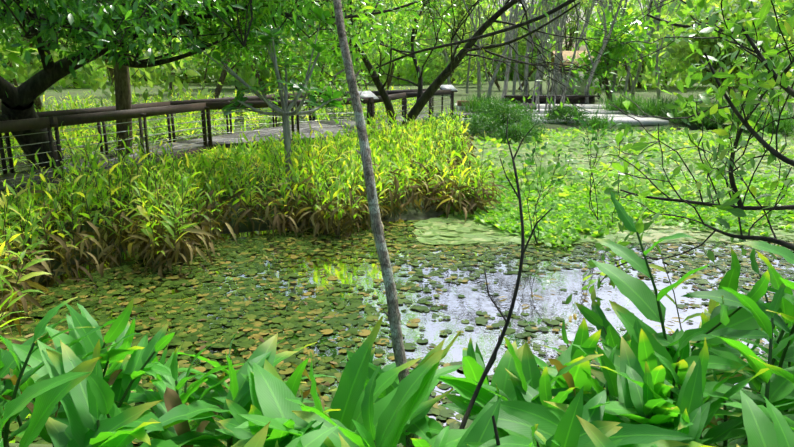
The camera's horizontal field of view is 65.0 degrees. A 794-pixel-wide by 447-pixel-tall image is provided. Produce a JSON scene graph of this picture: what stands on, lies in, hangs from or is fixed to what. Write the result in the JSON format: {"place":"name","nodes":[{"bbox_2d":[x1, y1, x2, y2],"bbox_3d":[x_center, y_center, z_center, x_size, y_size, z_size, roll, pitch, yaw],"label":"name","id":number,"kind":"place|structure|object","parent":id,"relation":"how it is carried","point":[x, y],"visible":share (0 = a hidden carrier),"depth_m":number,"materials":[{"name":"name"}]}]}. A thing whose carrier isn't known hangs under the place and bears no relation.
{"place":"outdoors","nodes":[
{"label":"outdoors","id":0,"kind":"place"},
{"bbox_2d":[178,7,343,201],"bbox_3d":[-2.474,-2.028,11.202,2.973,3.606,2.006,0,14,-2],"label":"small tree","id":1,"kind":"object","parent":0,"point":[265,30],"depth_m":11.09,"materials":[{"name":"green plant"}]},
{"bbox_2d":[0,107,727,366],"bbox_3d":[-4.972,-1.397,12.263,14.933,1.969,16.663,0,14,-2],"label":"reeds","id":2,"kind":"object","parent":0,"point":[205,165],"depth_m":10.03,"materials":[{"name":"green plant"}]},
{"bbox_2d":[0,69,793,446],"bbox_3d":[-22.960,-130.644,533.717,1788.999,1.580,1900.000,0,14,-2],"label":"ground","id":3,"kind":"structure","parent":0,"point":[410,211],"depth_m":32.26,"materials":[{"name":"green plant"}]},
{"bbox_2d":[0,0,334,154],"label":"tree","id":4,"kind":"object","parent":3,"relation":"on","point":[268,9],"depth_m":12.61,"materials":[{"name":"green plant"}]},
{"bbox_2d":[0,0,419,168],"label":"tree","id":5,"kind":"object","parent":3,"relation":"on","point":[87,12],"depth_m":10.65,"materials":[{"name":"green plant"}]},
{"bbox_2d":[0,85,428,174],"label":"grass field","id":6,"kind":"structure","parent":3,"relation":"on","point":[182,119],"depth_m":22.34,"materials":[{"name":"green plant"}]},
{"bbox_2d":[0,87,506,195],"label":"boardwalk frame","id":7,"kind":"object","parent":3,"relation":"on","point":[194,151],"visible":0.06,"depth_m":16.72,"materials":[{"name":"brown wood"}]},
{"bbox_2d":[0,112,491,189],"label":"boardwalk deck","id":8,"kind":"structure","parent":7,"relation":"on","point":[334,128],"depth_m":18.69,"materials":[{"name":"grey wood"}]},
{"bbox_2d":[0,92,453,178],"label":"railing posts","id":9,"kind":"object","parent":8,"relation":"on","point":[370,109],"visible":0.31,"depth_m":17.05,"materials":[{"name":"brown wood"}]},
{"bbox_2d":[0,95,450,181],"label":"boardwalk cables","id":10,"kind":"object","parent":9,"relation":"attached to","point":[182,130],"visible":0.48,"depth_m":16.64,"materials":[{"name":"grey metal"}]},
{"bbox_2d":[0,89,453,132],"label":"handrail","id":11,"kind":"object","parent":9,"relation":"on","point":[69,117],"visible":0.71,"depth_m":15.27,"materials":[{"name":"brown wood"}]},
{"bbox_2d":[358,85,457,99],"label":"boardwalk signs","id":12,"kind":"object","parent":11,"relation":"attached to","point":[371,94],"visible":0.71,"depth_m":20.45,"materials":[{"name":"white"}]},
{"bbox_2d":[0,120,739,284],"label":"ginger leaves","id":13,"kind":"object","parent":3,"relation":"on","point":[92,225],"visible":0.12,"depth_m":9.84,"materials":[{"name":"green plant"}]},
{"bbox_2d":[333,0,417,446],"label":"sapling trunk","id":14,"kind":"object","parent":3,"relation":"on","point":[393,314],"visible":0.77,"depth_m":2.90,"materials":[{"name":"grey plant"}]},
{"bbox_2d":[0,128,785,446],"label":"leaf litter","id":15,"kind":"object","parent":3,"relation":"on","point":[172,398],"visible":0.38,"depth_m":2.98,"materials":[{"name":"brown plant"}]},
{"bbox_2d":[0,0,793,81],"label":"tree","id":16,"kind":"object","parent":3,"relation":"on","point":[362,18],"depth_m":12.47,"materials":[{"name":"green plant"}]},
{"bbox_2d":[0,0,793,144],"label":"forest wood","id":17,"kind":"object","parent":3,"relation":"on","point":[217,91],"visible":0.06,"depth_m":45.43,"materials":[{"name":"plant"}]},
{"bbox_2d":[0,0,793,89],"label":"far forest leaves","id":18,"kind":"object","parent":17,"relation":"attached to","point":[407,72],"visible":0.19,"depth_m":82.69,"materials":[{"name":"green plant"}]},
{"bbox_2d":[0,0,793,110],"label":"forest leaves","id":19,"kind":"object","parent":17,"relation":"attached to","point":[704,46],"visible":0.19,"depth_m":30.93,"materials":[{"name":"green plant"}]},
{"bbox_2d":[0,0,793,103],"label":"forest leaves","id":20,"kind":"object","parent":17,"relation":"attached to","point":[619,52],"visible":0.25,"depth_m":37.23,"materials":[{"name":"green plant"}]},
{"bbox_2d":[0,186,793,446],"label":"broad-leaved plants","id":21,"kind":"object","parent":3,"relation":"on","point":[523,400],"depth_m":2.61,"materials":[{"name":"green plant"}]},
{"bbox_2d":[212,0,661,138],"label":"tree","id":22,"kind":"object","parent":3,"relation":"on","point":[423,99],"depth_m":16.14,"materials":[{"name":"green plant"}]},
{"bbox_2d":[457,100,478,105],"bbox_3d":[4.014,-6.256,33.072,1.600,0.500,0.800,1,14,2],"label":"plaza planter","id":23,"kind":"object","parent":3,"relation":"on","point":[459,102],"visible":0.14,"depth_m":32.68,"materials":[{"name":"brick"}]},
{"bbox_2d":[418,96,591,143],"bbox_3d":[4.911,-4.225,24.481,4.309,1.643,10.582,10,17,34],"label":"mound shrub","id":24,"kind":"object","parent":3,"relation":"on","point":[523,126],"depth_m":23.31,"materials":[{"name":"green plant"}]},
{"bbox_2d":[459,116,552,444],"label":"thin stems","id":25,"kind":"object","parent":3,"relation":"on","point":[491,361],"visible":0.96,"depth_m":2.49,"materials":[{"name":"brown plant"}]},
{"bbox_2d":[425,0,681,113],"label":"tree trunks","id":26,"kind":"object","parent":3,"relation":"on","point":[510,34],"visible":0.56,"depth_m":37.61,"materials":[{"name":"grey plant"}]},
{"bbox_2d":[451,72,668,124],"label":"plaza paving","id":27,"kind":"structure","parent":3,"relation":"on","point":[618,116],"depth_m":31.00,"materials":[{"name":"grey concrete"}]},
{"bbox_2d":[504,66,600,115],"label":"timber wall","id":28,"kind":"structure","parent":27,"relation":"on","point":[518,98],"depth_m":34.83,"materials":[{"name":"brown wood"}]},
{"bbox_2d":[546,51,600,66],"bbox_3d":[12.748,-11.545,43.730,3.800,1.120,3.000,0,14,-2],"label":"building","id":29,"kind":"structure","parent":3,"relation":"on","point":[565,54],"depth_m":43.19,"materials":[{"name":"beige"}]},
{"bbox_2d":[502,108,661,243],"bbox_3d":[2.617,-0.626,8.785,2.372,1.934,1.453,-13,19,-41],"label":"twig bush","id":30,"kind":"object","parent":3,"relation":"on","point":[605,127],"depth_m":8.81,"materials":[{"name":"green plant"}]},
{"bbox_2d":[454,90,793,136],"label":"grass clumps","id":31,"kind":"object","parent":3,"relation":"on","point":[652,108],"visible":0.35,"depth_m":27.04,"materials":[{"name":"green plant"}]},
{"bbox_2d":[566,0,793,305],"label":"tree","id":32,"kind":"object","parent":3,"relation":"on","point":[758,17],"depth_m":4.19,"materials":[{"name":"green plant"}]},
{"bbox_2d":[1,129,793,446],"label":"pond water","id":33,"kind":"structure","parent":0,"point":[551,305],"depth_m":7.19,"materials":[{"name":"grey liquid"}]},
{"bbox_2d":[0,217,793,446],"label":"lily pads","id":34,"kind":"object","parent":33,"relation":"on","point":[236,304],"visible":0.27,"depth_m":7.09,"materials":[{"name":"green plant"}]},
{"bbox_2d":[412,130,793,245],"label":"floating weed","id":35,"kind":"object","parent":33,"relation":"on","point":[441,231],"visible":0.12,"depth_m":10.69,"materials":[{"name":"green plant"}]},
{"bbox_2d":[433,170,793,247],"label":"aquatic plants","id":36,"kind":"object","parent":35,"relation":"on","point":[568,215],"visible":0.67,"depth_m":11.12,"materials":[{"name":"green plant"}]},
{"bbox_2d":[455,126,793,199],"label":"aquatic plants","id":37,"kind":"object","parent":35,"relation":"on","point":[680,182],"visible":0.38,"depth_m":17.13,"materials":[{"name":"green plant"}]},
{"bbox_2d":[222,0,685,68],"label":"sky","id":38,"kind":"structure","parent":0,"point":[582,48],"materials":[{"name":"white"}]}
]}

